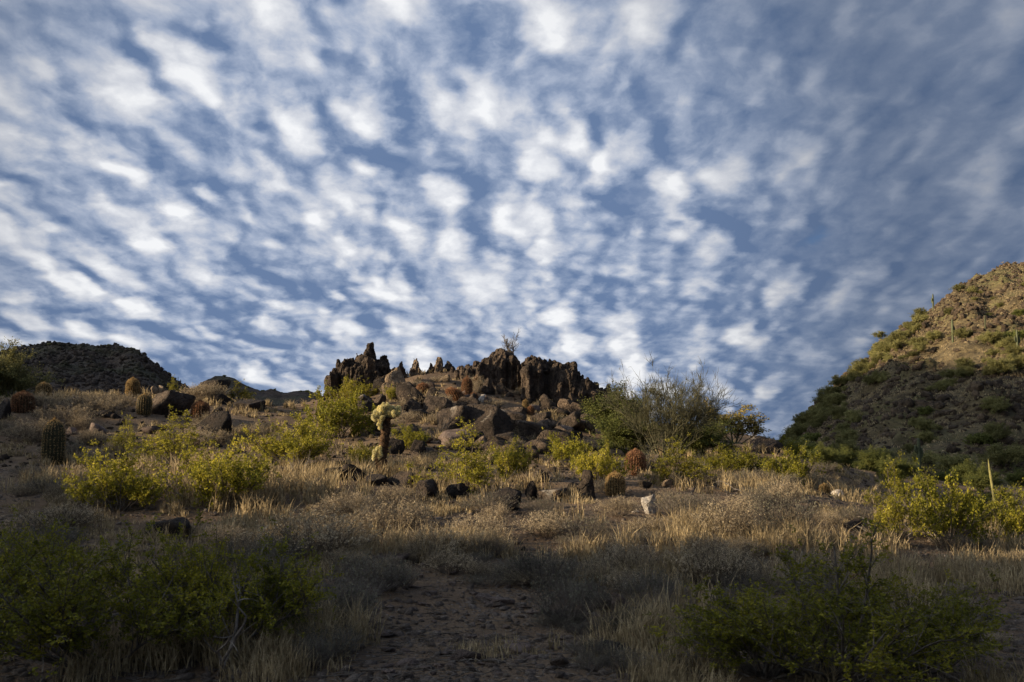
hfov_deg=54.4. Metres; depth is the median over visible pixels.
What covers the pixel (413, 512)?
dry shrub
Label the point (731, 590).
dry shrub
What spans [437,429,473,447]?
boulder
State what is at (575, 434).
boulder
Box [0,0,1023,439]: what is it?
sky
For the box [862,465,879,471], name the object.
valley shrub
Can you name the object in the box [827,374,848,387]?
hill shrub
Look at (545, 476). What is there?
boulder
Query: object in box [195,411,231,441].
boulder
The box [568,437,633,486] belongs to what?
creosote bush
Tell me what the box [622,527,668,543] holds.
dry shrub
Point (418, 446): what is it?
boulder
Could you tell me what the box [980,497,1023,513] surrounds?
dry shrub
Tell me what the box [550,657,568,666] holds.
boulder
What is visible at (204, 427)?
dry shrub
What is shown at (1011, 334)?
tree
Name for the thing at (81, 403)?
dry shrub
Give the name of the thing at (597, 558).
dry shrub
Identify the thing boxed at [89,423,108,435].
boulder
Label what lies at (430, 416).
dry shrub
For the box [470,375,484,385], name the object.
dry shrub
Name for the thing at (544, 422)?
boulder
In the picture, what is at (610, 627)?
dry shrub
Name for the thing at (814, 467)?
dry shrub
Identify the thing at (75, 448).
dry shrub
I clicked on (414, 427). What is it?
boulder
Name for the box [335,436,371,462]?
dead branch
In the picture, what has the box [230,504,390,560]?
dry shrub
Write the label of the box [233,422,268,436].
dry shrub
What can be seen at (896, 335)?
hill shrub
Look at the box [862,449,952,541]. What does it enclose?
creosote bush
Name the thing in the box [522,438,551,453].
boulder
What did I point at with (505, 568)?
dry shrub
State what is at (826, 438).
hill shrub
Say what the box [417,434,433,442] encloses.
boulder
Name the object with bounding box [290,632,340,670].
dry shrub
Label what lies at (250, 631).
dry shrub
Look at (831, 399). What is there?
hill shrub
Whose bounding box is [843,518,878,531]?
boulder
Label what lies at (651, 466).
dry shrub
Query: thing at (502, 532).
dry shrub
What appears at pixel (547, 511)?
dry shrub
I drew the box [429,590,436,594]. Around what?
stone
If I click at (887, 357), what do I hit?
hill shrub
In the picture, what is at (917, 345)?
hill shrub
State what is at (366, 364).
rock crag
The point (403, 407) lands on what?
boulder
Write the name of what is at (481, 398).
boulder
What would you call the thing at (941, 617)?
creosote bush
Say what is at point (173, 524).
boulder
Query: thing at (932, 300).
saguaro
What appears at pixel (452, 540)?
dry shrub
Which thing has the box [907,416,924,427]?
hill shrub
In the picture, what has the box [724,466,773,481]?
dry shrub
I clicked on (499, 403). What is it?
dry shrub
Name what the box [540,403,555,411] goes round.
boulder
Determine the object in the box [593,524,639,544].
dry shrub
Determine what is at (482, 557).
dry shrub
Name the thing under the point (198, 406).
barrel cactus
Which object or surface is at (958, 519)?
creosote bush
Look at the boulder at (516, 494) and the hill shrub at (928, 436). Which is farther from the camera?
the hill shrub at (928, 436)
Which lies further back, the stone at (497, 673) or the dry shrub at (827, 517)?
the dry shrub at (827, 517)
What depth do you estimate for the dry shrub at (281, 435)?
31.64 m
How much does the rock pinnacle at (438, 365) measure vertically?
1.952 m
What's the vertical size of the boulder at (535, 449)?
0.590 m
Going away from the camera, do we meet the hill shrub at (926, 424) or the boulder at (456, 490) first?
the boulder at (456, 490)
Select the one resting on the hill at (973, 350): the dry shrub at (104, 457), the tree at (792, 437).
the tree at (792, 437)
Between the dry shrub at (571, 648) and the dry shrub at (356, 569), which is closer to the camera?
the dry shrub at (571, 648)
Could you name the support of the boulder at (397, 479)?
on the ground at (398, 593)
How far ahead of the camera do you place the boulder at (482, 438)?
30.92 m
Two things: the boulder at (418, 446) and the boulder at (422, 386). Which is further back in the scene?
the boulder at (422, 386)
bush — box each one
[0,504,126,628]
[0,508,296,680]
[55,438,188,513]
[103,412,143,455]
[115,404,217,462]
[116,513,345,650]
[153,431,287,508]
[167,376,181,390]
[227,379,256,400]
[241,409,345,465]
[303,380,377,438]
[320,375,378,401]
[342,440,388,463]
[380,384,396,399]
[391,420,430,449]
[399,416,505,494]
[478,433,539,481]
[542,427,598,466]
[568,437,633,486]
[583,402,664,453]
[643,516,1018,681]
[644,432,720,483]
[644,573,880,678]
[696,449,737,471]
[711,438,765,475]
[757,441,825,485]
[812,563,1023,681]
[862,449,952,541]
[887,457,1000,550]
[969,478,1023,539]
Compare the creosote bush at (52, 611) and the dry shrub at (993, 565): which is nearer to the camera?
the creosote bush at (52, 611)
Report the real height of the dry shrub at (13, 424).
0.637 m
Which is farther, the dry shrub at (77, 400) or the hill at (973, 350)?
the hill at (973, 350)
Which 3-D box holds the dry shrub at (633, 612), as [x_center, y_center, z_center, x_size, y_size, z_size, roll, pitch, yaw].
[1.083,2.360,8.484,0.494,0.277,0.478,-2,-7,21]
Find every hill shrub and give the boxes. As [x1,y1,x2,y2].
[782,424,799,436]
[789,420,809,436]
[792,414,809,423]
[798,407,818,418]
[805,405,817,411]
[808,422,821,428]
[810,390,829,402]
[816,385,829,392]
[817,401,833,409]
[820,436,830,441]
[821,393,847,405]
[824,385,841,393]
[825,443,843,451]
[826,404,847,415]
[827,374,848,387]
[831,435,860,450]
[833,392,846,404]
[834,428,859,442]
[844,409,864,423]
[847,362,867,372]
[848,371,862,378]
[851,357,868,363]
[861,374,874,384]
[862,368,888,383]
[863,361,875,368]
[869,351,887,359]
[869,448,892,458]
[872,330,887,338]
[872,341,880,352]
[876,374,890,381]
[877,339,892,353]
[882,352,892,360]
[888,330,906,340]
[888,339,903,348]
[897,321,911,329]
[897,443,914,452]
[898,354,908,359]
[902,330,911,337]
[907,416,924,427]
[908,336,928,345]
[908,350,917,356]
[909,307,927,314]
[909,325,919,331]
[909,450,940,463]
[911,313,928,321]
[912,342,926,353]
[913,417,936,432]
[916,430,938,441]
[923,329,942,341]
[926,380,954,389]
[933,423,943,429]
[935,369,958,378]
[940,378,957,383]
[943,306,953,314]
[950,282,967,291]
[951,357,976,368]
[954,365,975,377]
[965,285,978,292]
[981,356,991,362]
[981,365,1000,374]
[982,421,1012,443]
[984,348,1000,354]
[993,340,1007,347]
[999,335,1021,345]
[1000,344,1023,355]
[1005,350,1023,369]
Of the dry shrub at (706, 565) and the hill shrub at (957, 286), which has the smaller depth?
the dry shrub at (706, 565)
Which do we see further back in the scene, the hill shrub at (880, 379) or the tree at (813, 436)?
the hill shrub at (880, 379)
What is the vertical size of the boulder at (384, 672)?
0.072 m
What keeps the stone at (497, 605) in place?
on the ground at (398, 593)
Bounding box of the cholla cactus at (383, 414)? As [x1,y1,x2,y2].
[371,402,400,474]
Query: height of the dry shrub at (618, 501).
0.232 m
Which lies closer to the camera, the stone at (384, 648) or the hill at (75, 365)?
the stone at (384, 648)
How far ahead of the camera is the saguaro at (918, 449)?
101.74 m
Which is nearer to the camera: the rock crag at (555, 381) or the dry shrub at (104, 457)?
the dry shrub at (104, 457)
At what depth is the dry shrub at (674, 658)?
7.14 m
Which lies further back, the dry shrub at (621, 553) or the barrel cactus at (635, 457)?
the barrel cactus at (635, 457)
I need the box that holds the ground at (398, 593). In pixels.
[0,371,1023,681]
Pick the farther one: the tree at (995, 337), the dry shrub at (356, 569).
the tree at (995, 337)
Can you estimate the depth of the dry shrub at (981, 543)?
15.06 m
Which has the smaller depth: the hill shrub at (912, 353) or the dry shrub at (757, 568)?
the dry shrub at (757, 568)
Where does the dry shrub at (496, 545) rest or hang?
on the ground at (398, 593)
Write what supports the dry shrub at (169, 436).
on the ground at (398, 593)
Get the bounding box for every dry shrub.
[0,414,77,441]
[0,415,33,430]
[0,514,95,556]
[1,497,113,528]
[4,462,60,477]
[6,483,39,496]
[14,475,68,493]
[17,432,41,442]
[27,402,107,424]
[29,388,71,410]
[31,505,82,521]
[34,444,85,454]
[38,483,73,501]
[38,525,91,539]
[47,493,101,507]
[56,391,110,406]
[64,439,87,457]
[67,414,96,429]
[73,430,117,444]
[75,427,108,444]
[77,398,104,410]
[78,394,126,411]
[83,449,114,469]
[86,389,138,409]
[98,492,122,503]
[99,439,129,457]
[126,438,152,455]
[154,429,189,442]
[154,455,169,469]
[174,382,225,399]
[177,424,233,434]
[177,428,214,447]
[192,408,234,423]
[195,521,255,548]
[196,381,232,399]
[197,427,237,443]
[209,530,267,568]
[221,618,288,647]
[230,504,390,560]
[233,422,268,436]
[233,493,273,507]
[235,419,277,430]
[239,520,316,562]
[258,454,282,462]
[262,536,338,556]
[272,427,296,445]
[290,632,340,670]
[293,615,368,660]
[294,514,374,543]
[296,563,388,621]
[303,596,384,619]
[308,487,385,517]
[310,579,382,627]
[316,489,393,515]
[317,544,375,571]
[320,516,378,531]
[325,543,423,593]
[332,497,442,533]
[367,482,425,506]
[369,562,419,591]
[370,554,406,568]
[378,524,417,540]
[391,418,404,424]
[391,500,436,525]
[391,557,422,587]
[392,539,448,562]
[396,408,422,422]
[402,377,428,385]
[402,522,482,555]
[414,548,482,573]
[421,451,441,461]
[425,409,438,423]
[429,374,448,382]
[440,438,463,448]
[440,454,456,462]
[446,512,516,537]
[451,486,519,513]
[458,569,519,586]
[459,523,515,545]
[462,546,496,565]
[463,558,496,576]
[467,529,513,556]
[468,523,498,552]
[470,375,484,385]
[472,381,480,392]
[476,498,516,528]
[481,446,503,455]
[484,398,507,406]
[488,552,545,582]
[496,569,558,586]
[503,542,590,585]
[511,387,521,394]
[511,508,573,537]
[513,494,572,513]
[520,553,614,623]
[524,503,563,531]
[527,612,577,627]
[540,556,581,576]
[542,605,594,623]
[550,511,622,542]
[552,531,590,546]
[558,618,599,635]
[559,635,619,655]
[570,638,623,664]
[572,649,610,671]
[575,453,614,483]
[579,552,618,572]
[586,615,627,633]
[589,491,640,515]
[591,536,673,575]
[591,640,648,672]
[592,609,643,633]
[593,479,626,493]
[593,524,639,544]
[593,589,641,607]
[595,536,626,561]
[601,565,651,594]
[602,496,633,506]
[610,561,700,606]
[610,599,647,613]
[614,602,659,622]
[617,514,678,533]
[618,452,667,469]
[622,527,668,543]
[636,471,658,481]
[647,484,710,518]
[648,490,686,509]
[649,645,709,666]
[651,468,694,478]
[661,575,688,597]
[662,533,763,586]
[666,530,732,554]
[670,489,719,507]
[671,505,717,531]
[684,496,774,540]
[690,471,727,485]
[691,461,713,474]
[692,498,733,515]
[695,656,730,673]
[706,535,734,553]
[706,583,741,607]
[709,567,773,591]
[711,552,770,578]
[715,465,751,473]
[721,533,779,556]
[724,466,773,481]
[724,492,761,519]
[724,532,763,559]
[731,555,769,564]
[739,484,771,508]
[739,490,804,506]
[741,487,830,535]
[747,536,810,552]
[748,478,790,495]
[749,565,805,591]
[751,466,803,485]
[762,474,804,506]
[770,504,811,528]
[772,546,834,570]
[802,460,826,472]
[804,471,838,484]
[807,459,840,473]
[808,504,846,528]
[832,505,875,520]
[840,477,861,487]
[875,530,919,543]
[883,490,926,510]
[917,527,961,537]
[926,490,959,507]
[932,530,974,550]
[933,553,967,565]
[935,583,961,596]
[937,593,977,603]
[938,580,983,591]
[948,583,978,594]
[950,535,1002,550]
[967,560,1001,569]
[974,485,1023,505]
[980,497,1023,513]
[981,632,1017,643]
[1007,550,1023,558]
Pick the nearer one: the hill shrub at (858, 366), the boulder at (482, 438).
the boulder at (482, 438)
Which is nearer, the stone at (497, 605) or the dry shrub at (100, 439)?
the stone at (497, 605)
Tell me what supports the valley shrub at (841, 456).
on the ground at (398, 593)
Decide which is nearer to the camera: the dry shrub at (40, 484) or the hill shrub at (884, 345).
the dry shrub at (40, 484)
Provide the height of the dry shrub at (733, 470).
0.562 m
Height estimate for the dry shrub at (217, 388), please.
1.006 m
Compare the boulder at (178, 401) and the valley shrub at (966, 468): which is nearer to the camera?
the boulder at (178, 401)
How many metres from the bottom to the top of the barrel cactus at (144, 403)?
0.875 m
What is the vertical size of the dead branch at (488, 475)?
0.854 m
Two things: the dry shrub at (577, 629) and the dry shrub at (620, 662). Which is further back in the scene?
the dry shrub at (577, 629)
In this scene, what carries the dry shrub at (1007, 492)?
on the ground at (398, 593)
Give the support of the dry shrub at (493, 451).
on the ground at (398, 593)
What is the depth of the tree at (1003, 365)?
140.95 m
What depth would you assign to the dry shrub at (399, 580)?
10.36 m
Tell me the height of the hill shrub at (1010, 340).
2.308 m
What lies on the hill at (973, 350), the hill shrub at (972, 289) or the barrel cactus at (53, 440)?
the hill shrub at (972, 289)
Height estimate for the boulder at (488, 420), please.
1.991 m
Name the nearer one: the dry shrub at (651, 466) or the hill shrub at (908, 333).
the dry shrub at (651, 466)
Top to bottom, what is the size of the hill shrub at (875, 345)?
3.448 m
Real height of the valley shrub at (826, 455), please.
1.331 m
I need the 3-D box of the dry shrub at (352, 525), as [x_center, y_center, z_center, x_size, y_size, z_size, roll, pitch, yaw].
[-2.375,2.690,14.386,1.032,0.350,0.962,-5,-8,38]
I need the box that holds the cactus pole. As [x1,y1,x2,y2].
[988,459,995,500]
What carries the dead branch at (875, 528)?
on the ground at (398, 593)
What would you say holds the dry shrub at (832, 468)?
on the ground at (398, 593)
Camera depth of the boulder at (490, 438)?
33.43 m
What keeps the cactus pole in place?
on the ground at (398, 593)
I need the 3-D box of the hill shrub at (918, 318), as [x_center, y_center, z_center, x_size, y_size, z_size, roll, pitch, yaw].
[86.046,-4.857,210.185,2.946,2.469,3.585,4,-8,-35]
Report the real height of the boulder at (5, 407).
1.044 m
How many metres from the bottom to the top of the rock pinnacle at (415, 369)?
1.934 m
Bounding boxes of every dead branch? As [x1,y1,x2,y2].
[201,539,285,676]
[284,450,312,471]
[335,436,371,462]
[458,458,522,494]
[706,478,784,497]
[846,512,912,545]
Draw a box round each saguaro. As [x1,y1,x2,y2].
[914,438,922,476]
[931,294,933,309]
[951,319,954,342]
[1014,329,1019,344]
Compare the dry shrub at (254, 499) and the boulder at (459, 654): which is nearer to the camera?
the boulder at (459, 654)
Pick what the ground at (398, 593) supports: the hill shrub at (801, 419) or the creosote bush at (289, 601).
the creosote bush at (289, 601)
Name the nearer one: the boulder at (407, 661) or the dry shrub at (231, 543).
the boulder at (407, 661)
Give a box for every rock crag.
[319,342,395,400]
[454,348,524,390]
[520,355,607,406]
[599,384,622,399]
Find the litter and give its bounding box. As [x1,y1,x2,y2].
[0,466,1023,681]
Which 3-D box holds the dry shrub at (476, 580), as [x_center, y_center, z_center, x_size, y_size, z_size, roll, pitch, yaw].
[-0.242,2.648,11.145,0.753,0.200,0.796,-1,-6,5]
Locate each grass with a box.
[0,368,1023,681]
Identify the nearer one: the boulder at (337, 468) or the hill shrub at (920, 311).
the boulder at (337, 468)
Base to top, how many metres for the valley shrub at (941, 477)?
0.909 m
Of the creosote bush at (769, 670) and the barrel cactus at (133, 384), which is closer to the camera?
the creosote bush at (769, 670)
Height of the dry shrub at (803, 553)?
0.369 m
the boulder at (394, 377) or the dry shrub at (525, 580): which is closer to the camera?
the dry shrub at (525, 580)
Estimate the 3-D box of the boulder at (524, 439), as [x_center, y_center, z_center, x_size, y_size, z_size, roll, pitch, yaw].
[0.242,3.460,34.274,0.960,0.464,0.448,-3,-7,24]
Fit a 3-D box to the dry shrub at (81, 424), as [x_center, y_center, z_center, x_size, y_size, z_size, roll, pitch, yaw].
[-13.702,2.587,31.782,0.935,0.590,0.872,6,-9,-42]
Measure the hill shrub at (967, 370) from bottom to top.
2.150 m
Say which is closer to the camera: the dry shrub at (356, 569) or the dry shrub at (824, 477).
the dry shrub at (356, 569)
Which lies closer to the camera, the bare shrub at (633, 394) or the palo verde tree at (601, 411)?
the palo verde tree at (601, 411)
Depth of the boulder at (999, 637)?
8.13 m
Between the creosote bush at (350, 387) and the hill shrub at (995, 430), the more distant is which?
the hill shrub at (995, 430)
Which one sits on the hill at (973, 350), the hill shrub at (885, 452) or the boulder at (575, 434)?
the hill shrub at (885, 452)
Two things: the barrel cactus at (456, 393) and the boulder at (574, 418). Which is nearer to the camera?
the boulder at (574, 418)
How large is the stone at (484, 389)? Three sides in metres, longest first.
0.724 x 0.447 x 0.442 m
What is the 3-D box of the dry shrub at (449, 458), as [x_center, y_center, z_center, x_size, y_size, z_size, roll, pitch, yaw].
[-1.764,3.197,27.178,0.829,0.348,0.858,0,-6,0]
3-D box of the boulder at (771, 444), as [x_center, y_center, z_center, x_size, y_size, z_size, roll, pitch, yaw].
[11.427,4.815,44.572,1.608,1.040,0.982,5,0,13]
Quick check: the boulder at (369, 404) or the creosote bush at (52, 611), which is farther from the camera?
the boulder at (369, 404)
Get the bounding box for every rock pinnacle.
[397,361,407,378]
[409,358,421,376]
[426,363,434,373]
[434,357,442,371]
[443,361,455,372]
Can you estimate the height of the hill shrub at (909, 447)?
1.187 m
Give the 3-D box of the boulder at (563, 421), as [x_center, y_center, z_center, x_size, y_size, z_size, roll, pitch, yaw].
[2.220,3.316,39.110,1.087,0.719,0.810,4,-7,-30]
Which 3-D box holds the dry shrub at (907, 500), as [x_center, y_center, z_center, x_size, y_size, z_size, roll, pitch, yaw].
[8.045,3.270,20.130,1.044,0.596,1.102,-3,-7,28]
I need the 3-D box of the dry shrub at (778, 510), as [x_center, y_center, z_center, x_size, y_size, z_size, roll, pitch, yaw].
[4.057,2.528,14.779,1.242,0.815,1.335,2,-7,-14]
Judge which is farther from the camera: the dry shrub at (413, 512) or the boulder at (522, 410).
the boulder at (522, 410)
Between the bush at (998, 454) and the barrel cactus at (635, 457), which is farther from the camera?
the bush at (998, 454)
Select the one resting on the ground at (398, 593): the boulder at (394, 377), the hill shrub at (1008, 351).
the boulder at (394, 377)
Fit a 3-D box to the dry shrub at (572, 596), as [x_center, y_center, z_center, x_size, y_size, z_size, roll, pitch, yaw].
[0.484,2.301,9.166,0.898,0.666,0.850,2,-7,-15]
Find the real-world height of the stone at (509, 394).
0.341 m
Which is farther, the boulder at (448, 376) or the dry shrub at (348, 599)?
the boulder at (448, 376)
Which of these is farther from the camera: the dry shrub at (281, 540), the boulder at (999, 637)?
the dry shrub at (281, 540)
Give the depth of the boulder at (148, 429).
31.93 m
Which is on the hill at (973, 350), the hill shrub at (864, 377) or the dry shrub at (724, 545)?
the hill shrub at (864, 377)
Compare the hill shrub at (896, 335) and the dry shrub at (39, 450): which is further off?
the hill shrub at (896, 335)
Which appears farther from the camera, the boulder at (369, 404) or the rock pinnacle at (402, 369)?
the rock pinnacle at (402, 369)
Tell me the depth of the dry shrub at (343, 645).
7.36 m
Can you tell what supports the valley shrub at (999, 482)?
on the ground at (398, 593)
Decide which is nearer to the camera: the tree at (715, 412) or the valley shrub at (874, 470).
the tree at (715, 412)
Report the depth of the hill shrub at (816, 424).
170.88 m
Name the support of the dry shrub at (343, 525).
on the ground at (398, 593)
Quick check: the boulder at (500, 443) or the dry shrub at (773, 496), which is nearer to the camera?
the dry shrub at (773, 496)
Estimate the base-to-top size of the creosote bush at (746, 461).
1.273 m
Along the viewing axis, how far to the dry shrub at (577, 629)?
8.52 m
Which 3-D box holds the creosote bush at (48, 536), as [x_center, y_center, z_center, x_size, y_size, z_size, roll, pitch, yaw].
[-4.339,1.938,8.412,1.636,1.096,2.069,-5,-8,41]
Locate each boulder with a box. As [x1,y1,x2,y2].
[0,398,10,419]
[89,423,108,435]
[92,410,112,417]
[140,425,167,433]
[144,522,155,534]
[151,386,158,394]
[151,390,195,414]
[151,517,191,540]
[159,385,163,392]
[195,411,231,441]
[195,426,204,432]
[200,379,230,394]
[212,394,233,404]
[233,399,265,410]
[324,467,343,479]
[342,464,367,479]
[355,394,373,403]
[361,400,377,412]
[364,474,386,485]
[372,377,384,392]
[373,552,409,564]
[374,394,385,404]
[381,669,394,674]
[384,382,395,395]
[385,367,405,385]
[387,471,413,486]
[388,438,404,454]
[396,381,424,406]
[396,658,419,666]
[401,405,407,411]
[405,398,421,411]
[407,423,418,434]
[409,409,428,420]
[410,439,425,455]
[415,478,438,499]
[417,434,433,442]
[423,395,453,415]
[425,446,435,454]
[426,387,438,395]
[436,405,471,431]
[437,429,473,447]
[439,374,449,381]
[445,483,473,498]
[447,649,485,661]
[456,396,480,405]
[458,403,513,440]
[471,435,486,449]
[472,431,483,443]
[477,440,507,452]
[478,394,485,402]
[483,377,494,394]
[488,435,503,440]
[489,597,514,603]
[493,487,521,510]
[495,432,519,441]
[496,382,508,394]
[501,409,525,432]
[501,443,526,454]
[505,642,533,653]
[506,407,527,416]
[515,420,551,439]
[518,435,530,442]
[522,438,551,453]
[522,445,538,459]
[524,481,536,499]
[530,411,550,421]
[535,488,567,502]
[536,471,548,482]
[537,430,572,445]
[538,420,547,425]
[539,394,555,409]
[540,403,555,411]
[545,406,570,417]
[545,419,555,428]
[547,454,556,463]
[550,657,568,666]
[554,425,567,432]
[556,416,568,425]
[557,399,572,410]
[559,425,573,429]
[561,411,580,429]
[566,429,583,443]
[567,482,579,494]
[568,402,586,414]
[576,422,585,430]
[577,469,595,498]
[580,413,592,423]
[581,421,595,432]
[598,640,624,652]
[639,481,651,488]
[641,494,657,513]
[662,479,671,487]
[749,436,785,453]
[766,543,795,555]
[831,489,843,496]
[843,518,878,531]
[983,614,1000,619]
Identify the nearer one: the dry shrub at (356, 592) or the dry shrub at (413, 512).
the dry shrub at (356, 592)
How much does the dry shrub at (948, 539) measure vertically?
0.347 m
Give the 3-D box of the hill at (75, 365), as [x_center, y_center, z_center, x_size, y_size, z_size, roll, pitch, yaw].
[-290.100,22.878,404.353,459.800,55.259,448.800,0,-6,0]
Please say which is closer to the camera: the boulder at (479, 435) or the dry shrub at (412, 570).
the dry shrub at (412, 570)
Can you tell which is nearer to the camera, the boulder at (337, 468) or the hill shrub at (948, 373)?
the boulder at (337, 468)
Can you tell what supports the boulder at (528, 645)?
on the ground at (398, 593)
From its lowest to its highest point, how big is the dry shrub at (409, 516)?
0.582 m
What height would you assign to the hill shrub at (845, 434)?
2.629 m
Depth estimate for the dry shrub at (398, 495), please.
17.19 m
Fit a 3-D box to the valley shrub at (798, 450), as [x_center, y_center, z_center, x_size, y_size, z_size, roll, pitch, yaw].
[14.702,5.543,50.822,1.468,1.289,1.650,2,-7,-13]
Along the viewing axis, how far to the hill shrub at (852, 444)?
111.55 m
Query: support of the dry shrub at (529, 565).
on the ground at (398, 593)
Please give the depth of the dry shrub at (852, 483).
38.65 m
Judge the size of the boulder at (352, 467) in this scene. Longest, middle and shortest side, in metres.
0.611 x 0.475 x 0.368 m
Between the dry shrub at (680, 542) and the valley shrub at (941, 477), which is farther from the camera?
the valley shrub at (941, 477)
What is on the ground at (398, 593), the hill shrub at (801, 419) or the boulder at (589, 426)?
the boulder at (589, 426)
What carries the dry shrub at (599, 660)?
on the ground at (398, 593)
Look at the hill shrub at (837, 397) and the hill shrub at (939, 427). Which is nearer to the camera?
the hill shrub at (939, 427)
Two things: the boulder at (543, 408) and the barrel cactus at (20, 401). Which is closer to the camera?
the barrel cactus at (20, 401)
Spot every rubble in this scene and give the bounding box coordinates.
[0,341,195,394]
[0,370,927,503]
[779,261,1023,487]
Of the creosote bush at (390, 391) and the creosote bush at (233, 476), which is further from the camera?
the creosote bush at (390, 391)
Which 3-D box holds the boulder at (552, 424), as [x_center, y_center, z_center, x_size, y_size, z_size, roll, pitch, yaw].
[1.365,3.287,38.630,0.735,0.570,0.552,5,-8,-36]
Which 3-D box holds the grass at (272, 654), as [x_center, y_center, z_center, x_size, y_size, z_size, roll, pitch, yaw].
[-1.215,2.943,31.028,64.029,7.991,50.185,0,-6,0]
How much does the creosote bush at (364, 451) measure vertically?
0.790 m
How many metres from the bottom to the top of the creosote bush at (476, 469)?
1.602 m
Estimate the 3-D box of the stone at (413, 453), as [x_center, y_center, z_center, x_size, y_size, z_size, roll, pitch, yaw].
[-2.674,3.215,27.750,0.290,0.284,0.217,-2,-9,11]
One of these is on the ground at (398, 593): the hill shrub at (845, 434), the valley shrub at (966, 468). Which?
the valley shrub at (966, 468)
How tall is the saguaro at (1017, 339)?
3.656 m
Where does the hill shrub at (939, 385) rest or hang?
on the hill at (973, 350)
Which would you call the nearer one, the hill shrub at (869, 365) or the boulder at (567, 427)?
the boulder at (567, 427)
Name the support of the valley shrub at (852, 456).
on the ground at (398, 593)
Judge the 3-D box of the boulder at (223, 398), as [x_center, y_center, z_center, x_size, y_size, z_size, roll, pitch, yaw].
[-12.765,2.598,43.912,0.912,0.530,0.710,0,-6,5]
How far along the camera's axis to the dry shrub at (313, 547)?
12.52 m
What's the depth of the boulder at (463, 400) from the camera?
41.41 m
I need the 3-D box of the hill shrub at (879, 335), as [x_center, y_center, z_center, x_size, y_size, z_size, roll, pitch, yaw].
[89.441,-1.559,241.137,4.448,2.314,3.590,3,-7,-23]
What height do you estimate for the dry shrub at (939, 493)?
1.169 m
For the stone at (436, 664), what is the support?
on the ground at (398, 593)
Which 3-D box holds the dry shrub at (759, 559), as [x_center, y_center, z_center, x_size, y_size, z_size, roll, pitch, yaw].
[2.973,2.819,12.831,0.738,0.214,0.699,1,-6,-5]
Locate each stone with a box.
[66,427,77,434]
[111,413,121,418]
[118,418,124,424]
[381,633,394,637]
[381,647,392,651]
[411,451,420,458]
[417,602,430,604]
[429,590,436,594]
[433,446,445,449]
[433,663,444,666]
[476,385,488,393]
[492,603,501,607]
[492,671,503,676]
[505,392,513,396]
[525,654,538,658]
[526,610,540,613]
[531,405,539,412]
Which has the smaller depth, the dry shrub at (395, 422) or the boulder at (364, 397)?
the dry shrub at (395, 422)
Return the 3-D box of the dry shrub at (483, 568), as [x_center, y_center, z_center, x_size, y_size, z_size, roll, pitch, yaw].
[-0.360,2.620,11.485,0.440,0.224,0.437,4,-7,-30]
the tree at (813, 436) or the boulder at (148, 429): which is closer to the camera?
the boulder at (148, 429)
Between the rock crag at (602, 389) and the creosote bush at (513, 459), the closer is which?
the creosote bush at (513, 459)
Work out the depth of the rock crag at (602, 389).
48.91 m
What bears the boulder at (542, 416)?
on the ground at (398, 593)
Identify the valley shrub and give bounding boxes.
[763,431,789,452]
[784,437,819,459]
[786,440,815,458]
[802,441,842,468]
[826,444,860,467]
[830,449,848,463]
[851,445,891,470]
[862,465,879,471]
[868,454,906,473]
[872,466,908,486]
[899,458,917,477]
[909,471,940,490]
[930,471,950,480]
[951,458,986,484]
[958,467,1002,492]
[979,464,1001,480]
[982,480,1023,506]
[994,478,1003,485]
[998,466,1023,486]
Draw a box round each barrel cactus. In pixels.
[10,390,35,412]
[35,381,52,395]
[40,416,66,464]
[125,377,140,396]
[135,393,152,415]
[190,399,209,418]
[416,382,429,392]
[445,387,463,400]
[461,375,472,394]
[522,399,528,408]
[527,405,534,416]
[604,470,625,495]
[624,448,647,475]
[818,483,830,494]
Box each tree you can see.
[0,336,65,396]
[577,380,656,433]
[596,351,746,464]
[655,416,742,456]
[703,397,727,424]
[704,405,771,443]
[777,432,800,443]
[783,435,814,445]
[797,432,821,442]
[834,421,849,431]
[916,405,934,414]
[931,451,978,473]
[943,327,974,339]
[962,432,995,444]
[972,330,1010,344]
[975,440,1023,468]
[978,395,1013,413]
[981,357,1016,373]
[1004,330,1023,338]
[1011,309,1023,315]
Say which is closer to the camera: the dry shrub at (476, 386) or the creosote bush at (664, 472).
the creosote bush at (664, 472)
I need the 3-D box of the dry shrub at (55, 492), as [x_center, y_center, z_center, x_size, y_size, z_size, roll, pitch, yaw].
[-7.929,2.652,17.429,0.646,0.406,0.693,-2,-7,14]
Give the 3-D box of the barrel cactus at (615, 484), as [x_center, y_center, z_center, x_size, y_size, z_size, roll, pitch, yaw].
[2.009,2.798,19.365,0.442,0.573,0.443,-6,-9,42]
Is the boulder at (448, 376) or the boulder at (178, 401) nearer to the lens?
the boulder at (178, 401)
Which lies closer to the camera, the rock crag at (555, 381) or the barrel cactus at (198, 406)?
the barrel cactus at (198, 406)
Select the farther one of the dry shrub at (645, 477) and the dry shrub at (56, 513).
the dry shrub at (645, 477)
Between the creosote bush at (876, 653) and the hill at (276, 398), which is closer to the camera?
the creosote bush at (876, 653)
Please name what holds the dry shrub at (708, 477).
on the ground at (398, 593)
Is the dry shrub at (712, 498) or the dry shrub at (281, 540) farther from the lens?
the dry shrub at (712, 498)
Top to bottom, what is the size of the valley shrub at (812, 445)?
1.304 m
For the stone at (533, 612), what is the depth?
9.52 m
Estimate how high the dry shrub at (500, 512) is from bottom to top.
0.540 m
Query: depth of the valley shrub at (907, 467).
67.54 m
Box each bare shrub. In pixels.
[501,330,520,351]
[624,379,654,414]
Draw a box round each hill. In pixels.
[0,344,200,395]
[195,376,321,405]
[807,263,1023,486]
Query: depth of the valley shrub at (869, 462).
69.21 m

